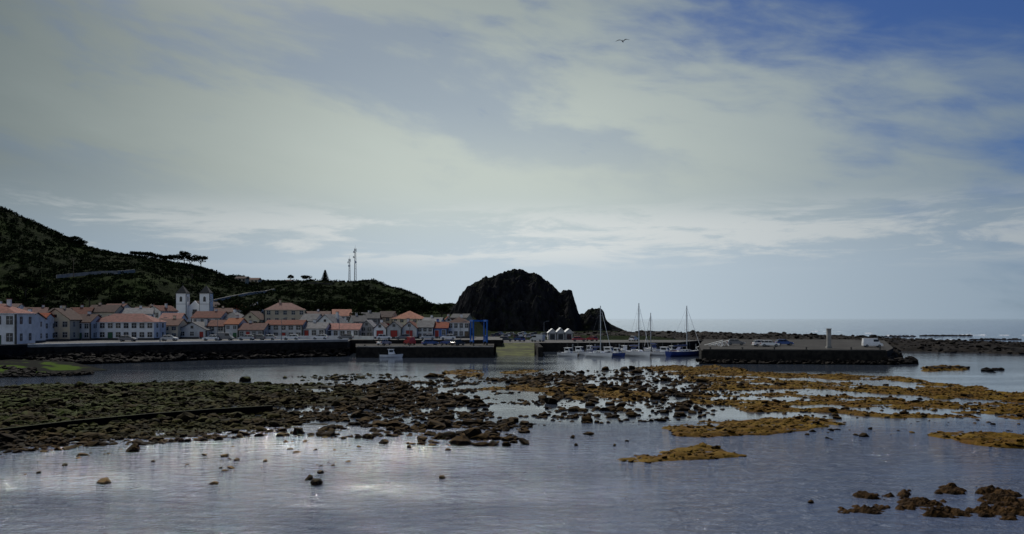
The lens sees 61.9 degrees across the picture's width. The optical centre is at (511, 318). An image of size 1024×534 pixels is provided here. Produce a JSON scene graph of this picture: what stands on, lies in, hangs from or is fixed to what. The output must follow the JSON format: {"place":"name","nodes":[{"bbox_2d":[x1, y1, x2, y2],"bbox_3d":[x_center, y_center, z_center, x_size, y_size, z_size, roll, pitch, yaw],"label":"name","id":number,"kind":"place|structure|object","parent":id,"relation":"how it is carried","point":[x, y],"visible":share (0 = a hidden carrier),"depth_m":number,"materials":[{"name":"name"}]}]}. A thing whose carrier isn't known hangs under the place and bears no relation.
{"place":"outdoors","nodes":[
{"label":"outdoors","id":0,"kind":"place"},
{"bbox_2d":[0,359,105,373],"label":"grassy bank","id":1,"kind":"structure","parent":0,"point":[51,366],"depth_m":149.95,"materials":[{"name":"plant"}]},
{"bbox_2d":[0,337,501,359],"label":"promenade","id":2,"kind":"structure","parent":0,"point":[352,343],"depth_m":194.97,"materials":[{"name":"concrete"}]},
{"bbox_2d":[0,299,35,344],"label":"white house","id":3,"kind":"structure","parent":2,"relation":"on","point":[17,325],"depth_m":170.01,"materials":[{"name":"paint"}]},
{"bbox_2d":[27,308,47,342],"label":"white house","id":4,"kind":"structure","parent":2,"relation":"on","point":[40,328],"depth_m":197.91,"materials":[{"name":"paint"}]},
{"bbox_2d":[40,313,54,340],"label":"white house","id":5,"kind":"structure","parent":2,"relation":"on","point":[50,317],"depth_m":210.34,"materials":[{"name":"paint"}]},
{"bbox_2d":[49,305,82,340],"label":"cream house","id":6,"kind":"structure","parent":2,"relation":"on","point":[66,324],"depth_m":213.27,"materials":[{"name":"paint"}]},
{"bbox_2d":[79,311,101,339],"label":"white house","id":7,"kind":"structure","parent":2,"relation":"on","point":[87,328],"depth_m":219.79,"materials":[{"name":"paint"}]},
{"bbox_2d":[118,335,137,341],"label":"parked car","id":8,"kind":"object","parent":2,"relation":"on","point":[125,337],"visible":1,"depth_m":207.27,"materials":[{"name":"grey paint"}]},
{"bbox_2d":[96,313,165,339],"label":"white house","id":9,"kind":"structure","parent":2,"relation":"on","point":[115,326],"depth_m":223.24,"materials":[{"name":"paint"}]},
{"bbox_2d":[160,335,178,340],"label":"parked car","id":10,"kind":"object","parent":2,"relation":"on","point":[167,337],"visible":1,"depth_m":213.20,"materials":[{"name":"silver paint"}]},
{"bbox_2d":[0,339,347,348],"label":"sea wall parapet","id":11,"kind":"structure","parent":2,"relation":"on","point":[154,343],"depth_m":182.35,"materials":[{"name":"concrete"}]},
{"bbox_2d":[161,315,187,338],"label":"cream house","id":12,"kind":"structure","parent":2,"relation":"on","point":[174,325],"depth_m":234.03,"materials":[{"name":"paint"}]},
{"bbox_2d":[181,319,211,338],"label":"white house","id":13,"kind":"structure","parent":2,"relation":"on","point":[195,330],"depth_m":235.99,"materials":[{"name":"paint"}]},
{"bbox_2d":[202,335,218,340],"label":"parked car","id":14,"kind":"object","parent":2,"relation":"on","point":[210,337],"visible":0.87,"depth_m":215.28,"materials":[{"name":"white paint"}]},
{"bbox_2d":[206,320,226,334],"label":"white house","id":15,"kind":"structure","parent":2,"relation":"on","point":[212,324],"depth_m":240.06,"materials":[{"name":"paint"}]},
{"bbox_2d":[216,333,234,340],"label":"parked van","id":16,"kind":"object","parent":2,"relation":"on","point":[228,336],"visible":0.96,"depth_m":216.26,"materials":[{"name":"grey paint"}]},
{"bbox_2d":[223,315,247,338],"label":"white house","id":17,"kind":"structure","parent":2,"relation":"on","point":[232,326],"depth_m":238.00,"materials":[{"name":"paint"}]},
{"bbox_2d":[238,335,254,339],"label":"parked car","id":18,"kind":"object","parent":2,"relation":"on","point":[250,337],"visible":0.92,"depth_m":218.27,"materials":[{"name":"silver paint"}]},
{"bbox_2d":[238,320,268,336],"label":"white house","id":19,"kind":"structure","parent":2,"relation":"on","point":[251,328],"depth_m":236.62,"materials":[{"name":"paint"}]},
{"bbox_2d":[265,320,307,335],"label":"white house","id":20,"kind":"structure","parent":2,"relation":"on","point":[290,327],"depth_m":241.07,"materials":[{"name":"paint"}]},
{"bbox_2d":[283,334,299,339],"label":"parked car","id":21,"kind":"object","parent":2,"relation":"on","point":[293,336],"visible":1,"depth_m":223.21,"materials":[{"name":"white paint"}]},
{"bbox_2d":[303,319,330,335],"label":"white house","id":22,"kind":"structure","parent":2,"relation":"on","point":[314,328],"depth_m":242.51,"materials":[{"name":"paint"}]},
{"bbox_2d":[328,323,362,335],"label":"white house","id":23,"kind":"structure","parent":2,"relation":"on","point":[336,329],"depth_m":246.00,"materials":[{"name":"paint"}]},
{"bbox_2d":[361,320,375,335],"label":"grey house","id":24,"kind":"structure","parent":2,"relation":"on","point":[367,327],"depth_m":250.00,"materials":[{"name":"paint"}]},
{"bbox_2d":[373,319,387,338],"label":"boathouse","id":25,"kind":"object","parent":2,"relation":"on","point":[380,327],"visible":0.61,"depth_m":237.99,"materials":[{"name":"white paint"}]},
{"bbox_2d":[385,321,403,338],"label":"boathouse","id":26,"kind":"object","parent":2,"relation":"on","point":[394,329],"visible":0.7,"depth_m":237.99,"materials":[{"name":"white paint"}]},
{"bbox_2d":[402,318,417,338],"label":"boathouse","id":27,"kind":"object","parent":2,"relation":"on","point":[413,329],"visible":0.51,"depth_m":239.00,"materials":[{"name":"white paint"}]},
{"bbox_2d":[417,320,434,337],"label":"white house","id":28,"kind":"structure","parent":2,"relation":"on","point":[425,327],"depth_m":241.00,"materials":[{"name":"paint"}]},
{"bbox_2d":[433,319,448,337],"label":"blue house","id":29,"kind":"structure","parent":2,"relation":"on","point":[440,329],"depth_m":242.00,"materials":[{"name":"paint"}]},
{"bbox_2d":[447,314,471,337],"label":"white house","id":30,"kind":"structure","parent":2,"relation":"on","point":[457,328],"depth_m":245.99,"materials":[{"name":"paint"}]},
{"bbox_2d":[275,336,373,339],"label":"white garden wall","id":31,"kind":"structure","parent":0,"point":[335,337],"depth_m":231.97,"materials":[{"name":"paint"}]},
{"bbox_2d":[0,209,677,341],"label":"hillside terrain","id":32,"kind":"structure","parent":0,"point":[161,286],"depth_m":426.37,"materials":[{"name":"plant"}]},
{"bbox_2d":[23,305,48,312],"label":"white house","id":33,"kind":"structure","parent":32,"relation":"on","point":[43,309],"depth_m":265.27,"materials":[{"name":"paint"}]},
{"bbox_2d":[70,305,94,313],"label":"white house","id":34,"kind":"structure","parent":32,"relation":"on","point":[82,309],"depth_m":267.16,"materials":[{"name":"paint"}]},
{"bbox_2d":[76,285,103,305],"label":"garden tree","id":35,"kind":"object","parent":32,"relation":"on","point":[89,291],"visible":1,"depth_m":343.73,"materials":[{"name":"green plant"}]},
{"bbox_2d":[56,269,134,277],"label":"hill road wall","id":36,"kind":"structure","parent":32,"relation":"on","point":[87,273],"depth_m":397.67,"materials":[{"name":"concrete"}]},
{"bbox_2d":[90,302,124,317],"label":"cream house","id":37,"kind":"structure","parent":32,"relation":"on","point":[101,310],"depth_m":269.66,"materials":[{"name":"paint"}]},
{"bbox_2d":[102,293,127,303],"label":"garden tree","id":38,"kind":"object","parent":32,"relation":"on","point":[116,298],"visible":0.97,"depth_m":338.21,"materials":[{"name":"green plant"}]},
{"bbox_2d":[119,305,154,316],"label":"white house","id":39,"kind":"structure","parent":32,"relation":"on","point":[147,311],"depth_m":274.24,"materials":[{"name":"paint"}]},
{"bbox_2d":[137,294,158,306],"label":"garden tree","id":40,"kind":"object","parent":32,"relation":"on","point":[145,299],"visible":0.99,"depth_m":343.81,"materials":[{"name":"green plant"}]},
{"bbox_2d":[150,303,177,318],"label":"white house","id":41,"kind":"structure","parent":32,"relation":"on","point":[159,310],"depth_m":293.87,"materials":[{"name":"tile"}]},
{"bbox_2d":[158,299,175,307],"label":"garden tree","id":42,"kind":"object","parent":32,"relation":"on","point":[170,302],"visible":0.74,"depth_m":349.11,"materials":[{"name":"green plant"}]},
{"bbox_2d":[159,313,187,320],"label":"white house","id":43,"kind":"structure","parent":32,"relation":"on","point":[178,316],"depth_m":272.81,"materials":[{"name":"tile"}]},
{"bbox_2d":[173,251,194,263],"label":"broadleaf tree","id":44,"kind":"object","parent":32,"relation":"on","point":[181,255],"visible":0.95,"depth_m":476.00,"materials":[{"name":"green plant"}]},
{"bbox_2d":[176,286,219,321],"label":"twin towered church","id":45,"kind":"structure","parent":32,"relation":"on","point":[205,302],"depth_m":333.08,"materials":[{"name":"white paint"}]},
{"bbox_2d":[193,255,208,267],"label":"broadleaf tree","id":46,"kind":"object","parent":32,"relation":"on","point":[198,258],"visible":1,"depth_m":476.18,"materials":[{"name":"green plant"}]},
{"bbox_2d":[190,309,228,322],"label":"white house","id":47,"kind":"structure","parent":32,"relation":"on","point":[201,316],"depth_m":283.24,"materials":[{"name":"tile"}]},
{"bbox_2d":[214,306,232,313],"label":"cream house","id":48,"kind":"structure","parent":32,"relation":"on","point":[229,310],"depth_m":302.66,"materials":[{"name":"paint"}]},
{"bbox_2d":[0,206,453,313],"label":"hillside shrubs","id":49,"kind":"object","parent":32,"relation":"on","point":[152,266],"visible":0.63,"depth_m":445.26,"materials":[{"name":"green plant"}]},
{"bbox_2d":[223,309,243,319],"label":"white house","id":50,"kind":"structure","parent":32,"relation":"on","point":[234,313],"depth_m":285.79,"materials":[{"name":"paint"}]},
{"bbox_2d":[225,299,252,312],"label":"garden tree","id":51,"kind":"object","parent":32,"relation":"on","point":[234,304],"visible":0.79,"depth_m":343.63,"materials":[{"name":"green plant"}]},
{"bbox_2d":[235,277,248,283],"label":"hilltop house","id":52,"kind":"structure","parent":32,"relation":"on","point":[245,279],"depth_m":524.57,"materials":[{"name":"beige paint"}]},
{"bbox_2d":[213,289,273,301],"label":"hill path wall","id":53,"kind":"structure","parent":32,"relation":"on","point":[240,295],"depth_m":430.98,"materials":[{"name":"stone"}]},
{"bbox_2d":[239,305,262,313],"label":"garden tree","id":54,"kind":"object","parent":32,"relation":"on","point":[246,309],"visible":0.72,"depth_m":317.93,"materials":[{"name":"green plant"}]},
{"bbox_2d":[242,311,263,322],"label":"cream house","id":55,"kind":"structure","parent":32,"relation":"on","point":[256,316],"depth_m":280.02,"materials":[{"name":"paint"}]},
{"bbox_2d":[251,301,266,313],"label":"garden tree","id":56,"kind":"object","parent":32,"relation":"on","point":[261,304],"visible":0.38,"depth_m":349.00,"materials":[{"name":"green plant"}]},
{"bbox_2d":[264,300,305,321],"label":"cream house","id":57,"kind":"structure","parent":32,"relation":"on","point":[280,311],"depth_m":285.57,"materials":[{"name":"paint"}]},
{"bbox_2d":[298,301,313,310],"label":"garden tree","id":58,"kind":"object","parent":32,"relation":"on","point":[304,305],"visible":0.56,"depth_m":357.79,"materials":[{"name":"green plant"}]},
{"bbox_2d":[299,314,321,321],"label":"white house","id":59,"kind":"structure","parent":32,"relation":"on","point":[310,317],"depth_m":282.27,"materials":[{"name":"tile"}]},
{"bbox_2d":[306,309,331,315],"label":"white house","id":60,"kind":"structure","parent":32,"relation":"on","point":[319,312],"depth_m":321.24,"materials":[{"name":"tile"}]},
{"bbox_2d":[316,312,347,322],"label":"white house","id":61,"kind":"structure","parent":32,"relation":"on","point":[333,318],"depth_m":275.58,"materials":[{"name":"paint"}]},
{"bbox_2d":[332,309,351,322],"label":"white house","id":62,"kind":"structure","parent":32,"relation":"on","point":[344,313],"depth_m":306.05,"materials":[{"name":"tile"}]},
{"bbox_2d":[348,313,366,322],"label":"white house","id":63,"kind":"structure","parent":32,"relation":"on","point":[356,318],"depth_m":292.33,"materials":[{"name":"tile"}]},
{"bbox_2d":[363,310,380,324],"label":"grey house","id":64,"kind":"structure","parent":32,"relation":"on","point":[374,317],"depth_m":297.77,"materials":[{"name":"paint"}]},
{"bbox_2d":[380,311,397,324],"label":"cream house","id":65,"kind":"structure","parent":32,"relation":"on","point":[387,316],"depth_m":305.83,"materials":[{"name":"paint"}]},
{"bbox_2d":[392,311,423,324],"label":"cream house","id":66,"kind":"structure","parent":32,"relation":"on","point":[411,315],"depth_m":298.87,"materials":[{"name":"tile"}]},
{"bbox_2d":[402,305,420,314],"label":"garden tree","id":67,"kind":"object","parent":32,"relation":"on","point":[409,308],"visible":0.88,"depth_m":329.58,"materials":[{"name":"green plant"}]},
{"bbox_2d":[411,302,433,315],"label":"garden tree","id":68,"kind":"object","parent":32,"relation":"on","point":[424,306],"visible":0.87,"depth_m":359.49,"materials":[{"name":"green plant"}]},
{"bbox_2d":[422,315,445,321],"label":"white house","id":69,"kind":"structure","parent":32,"relation":"on","point":[441,319],"depth_m":295.74,"materials":[{"name":"tile"}]},
{"bbox_2d":[432,303,450,316],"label":"garden tree","id":70,"kind":"object","parent":32,"relation":"on","point":[441,307],"visible":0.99,"depth_m":334.21,"materials":[{"name":"green plant"}]},
{"bbox_2d":[450,314,472,332],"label":"cream house","id":71,"kind":"structure","parent":32,"relation":"on","point":[468,317],"depth_m":307.48,"materials":[{"name":"paint"}]},
{"bbox_2d":[547,327,573,339],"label":"harbour pavilion","id":72,"kind":"structure","parent":32,"relation":"on","point":[559,333],"depth_m":263.96,"materials":[{"name":"white paint"}]},
{"bbox_2d":[0,366,1023,470],"bbox_3d":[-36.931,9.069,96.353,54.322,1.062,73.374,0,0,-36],"label":"cobble shore","id":73,"kind":"structure","parent":0,"point":[209,430],"depth_m":86.13,"materials":[{"name":"stone"}]},
{"bbox_2d":[0,405,272,432],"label":"old shore wall","id":74,"kind":"structure","parent":73,"relation":"on","point":[174,414],"depth_m":73.32,"materials":[{"name":"stone"}]},
{"bbox_2d":[0,319,1023,533],"bbox_3d":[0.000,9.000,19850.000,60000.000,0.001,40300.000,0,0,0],"label":"sea","id":75,"kind":"structure","parent":0,"point":[550,478],"depth_m":51.89,"materials":[{"name":"liquid"}]},
{"bbox_2d":[378,348,402,357],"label":"fishing boat","id":76,"kind":"object","parent":75,"relation":"on","point":[391,353],"visible":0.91,"depth_m":196.09,"materials":[{"name":"paint"}]},
{"bbox_2d":[356,344,493,356],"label":"harbour quay","id":77,"kind":"structure","parent":75,"relation":"in","point":[435,351],"depth_m":197.00,"materials":[{"name":"stone"}]},
{"bbox_2d":[376,339,391,344],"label":"parked car","id":78,"kind":"object","parent":77,"relation":"on","point":[382,341],"visible":0.98,"depth_m":210.78,"materials":[{"name":"silver paint"}]},
{"bbox_2d":[404,337,415,344],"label":"parked van","id":79,"kind":"object","parent":77,"relation":"on","point":[410,340],"visible":0.98,"depth_m":212.37,"materials":[{"name":"red paint"}]},
{"bbox_2d":[357,346,492,346],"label":"quay kerb","id":80,"kind":"structure","parent":77,"relation":"on","point":[424,346],"depth_m":197.15,"materials":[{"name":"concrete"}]},
{"bbox_2d":[421,339,438,344],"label":"parked car","id":81,"kind":"object","parent":77,"relation":"on","point":[427,341],"visible":0.98,"depth_m":210.27,"materials":[{"name":"blue paint"}]},
{"bbox_2d":[450,339,464,345],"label":"parked car","id":82,"kind":"object","parent":77,"relation":"on","point":[456,341],"visible":1,"depth_m":207.97,"materials":[{"name":"black paint"}]},
{"bbox_2d":[470,320,487,344],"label":"boat hoist","id":83,"kind":"object","parent":77,"relation":"on","point":[485,337],"visible":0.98,"depth_m":211.69,"materials":[{"name":"blue metal"}]},
{"bbox_2d":[36,376,813,503],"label":"scattered boulders","id":84,"kind":"object","parent":75,"relation":"in","point":[133,447],"visible":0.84,"depth_m":58.16,"materials":[{"name":"stone"}]},
{"bbox_2d":[0,347,918,377],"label":"riprap","id":85,"kind":"object","parent":75,"relation":"in","point":[168,355],"visible":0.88,"depth_m":170.58,"materials":[{"name":"stone"}]},
{"bbox_2d":[0,370,1023,474],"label":"shore cobbles","id":86,"kind":"object","parent":75,"relation":"on","point":[31,440],"visible":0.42,"depth_m":83.27,"materials":[{"name":"stone"}]},
{"bbox_2d":[496,343,542,356],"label":"slipway","id":87,"kind":"structure","parent":75,"relation":"in","point":[517,349],"depth_m":214.87,"materials":[{"name":"concrete"}]},
{"bbox_2d":[557,347,577,356],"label":"motorboat","id":88,"kind":"object","parent":75,"relation":"on","point":[568,351],"visible":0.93,"depth_m":202.65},
{"bbox_2d":[573,346,589,354],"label":"motorboat","id":89,"kind":"object","parent":75,"relation":"on","point":[580,350],"visible":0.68,"depth_m":209.69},
{"bbox_2d":[584,306,612,357],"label":"sailing yacht","id":90,"kind":"object","parent":75,"relation":"on","point":[595,353],"visible":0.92,"depth_m":199.45,"materials":[{"name":"white paint"}]},
{"bbox_2d":[503,340,702,351],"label":"quay","id":91,"kind":"object","parent":75,"relation":"in","point":[553,345],"visible":0.52,"depth_m":234.83,"materials":[{"name":"concrete"}]},
{"bbox_2d":[530,335,544,341],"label":"parked van","id":92,"kind":"object","parent":91,"relation":"on","point":[540,338],"visible":1,"depth_m":242.11,"materials":[{"name":"silver paint"}]},
{"bbox_2d":[608,348,624,356],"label":"motorboat","id":93,"kind":"object","parent":75,"relation":"on","point":[617,352],"visible":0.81,"depth_m":202.55,"materials":[{"name":"blue paint"}]},
{"bbox_2d":[622,303,650,356],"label":"sailing yacht","id":94,"kind":"object","parent":75,"relation":"on","point":[634,351],"visible":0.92,"depth_m":202.75,"materials":[{"name":"white paint"}]},
{"bbox_2d":[643,313,659,350],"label":"sailing yacht","id":95,"kind":"object","parent":75,"relation":"on","point":[654,347],"visible":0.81,"depth_m":226.69,"materials":[{"name":"white paint"}]},
{"bbox_2d":[650,343,669,355],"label":"motorboat","id":96,"kind":"object","parent":75,"relation":"on","point":[661,352],"visible":0.49,"depth_m":206.52,"materials":[{"name":"paint"}]},
{"bbox_2d":[665,306,699,356],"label":"sailing yacht","id":97,"kind":"object","parent":75,"relation":"on","point":[679,352],"visible":0.91,"depth_m":202.26,"materials":[{"name":"blue paint"}]},
{"bbox_2d":[437,365,1023,461],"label":"seaweed reef","id":98,"kind":"object","parent":75,"relation":"in","point":[989,435],"visible":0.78,"depth_m":88.04},
{"bbox_2d":[442,364,1023,462],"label":"seaweed clumps","id":99,"kind":"object","parent":98,"relation":"on","point":[805,419],"visible":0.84,"depth_m":92.16,"materials":[{"name":"plant"}]},
{"bbox_2d":[699,339,892,363],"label":"harbour pier","id":100,"kind":"structure","parent":75,"relation":"in","point":[842,344],"depth_m":171.73,"materials":[{"name":"concrete"}]},
{"bbox_2d":[727,339,744,344],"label":"parked car","id":101,"kind":"object","parent":100,"relation":"on","point":[733,341],"visible":0.98,"depth_m":204.30,"materials":[{"name":"grey paint"}]},
{"bbox_2d":[760,340,779,346],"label":"parked car","id":102,"kind":"object","parent":100,"relation":"on","point":[764,343],"visible":1,"depth_m":193.34,"materials":[{"name":"white paint"}]},
{"bbox_2d":[775,339,793,344],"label":"parked car","id":103,"kind":"object","parent":100,"relation":"on","point":[783,341],"visible":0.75,"depth_m":202.21,"materials":[{"name":"blue paint"}]},
{"bbox_2d":[703,349,885,350],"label":"pier kerb","id":104,"kind":"structure","parent":100,"relation":"on","point":[795,349],"depth_m":170.11,"materials":[{"name":"concrete"}]},
{"bbox_2d":[825,328,831,347],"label":"concrete beacon pillar","id":105,"kind":"structure","parent":100,"relation":"on","point":[828,337],"depth_m":183.65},
{"bbox_2d":[861,338,882,346],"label":"parked van","id":106,"kind":"object","parent":100,"relation":"on","point":[866,342],"visible":0.94,"depth_m":189.34,"materials":[{"name":"white paint"}]},
{"bbox_2d":[837,482,1023,520],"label":"foreshore rocks","id":107,"kind":"object","parent":75,"relation":"in","point":[1008,504],"visible":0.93,"depth_m":40.84,"materials":[{"name":"stone"}]},
{"bbox_2d":[882,334,1021,371],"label":"offshore skerries","id":108,"kind":"structure","parent":75,"relation":"in","point":[987,369],"depth_m":357.01,"materials":[{"name":"stone"}]},
{"bbox_2d":[0,0,1023,318],"label":"sky","id":109,"kind":"structure","parent":0,"point":[721,159],"materials":[{"name":"blue"}]},
{"bbox_2d":[442,269,624,330],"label":"rock headland","id":110,"kind":"structure","parent":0,"point":[516,300],"depth_m":441.78,"materials":[{"name":"stone"}]},
{"bbox_2d":[573,331,1023,353],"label":"lava rock bank","id":111,"kind":"structure","parent":0,"point":[974,349],"depth_m":245.48,"materials":[{"name":"stone"}]},
{"bbox_2d":[573,330,1023,353],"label":"bank boulders","id":112,"kind":"object","parent":111,"relation":"on","point":[952,342],"visible":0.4,"depth_m":266.17,"materials":[{"name":"stone"}]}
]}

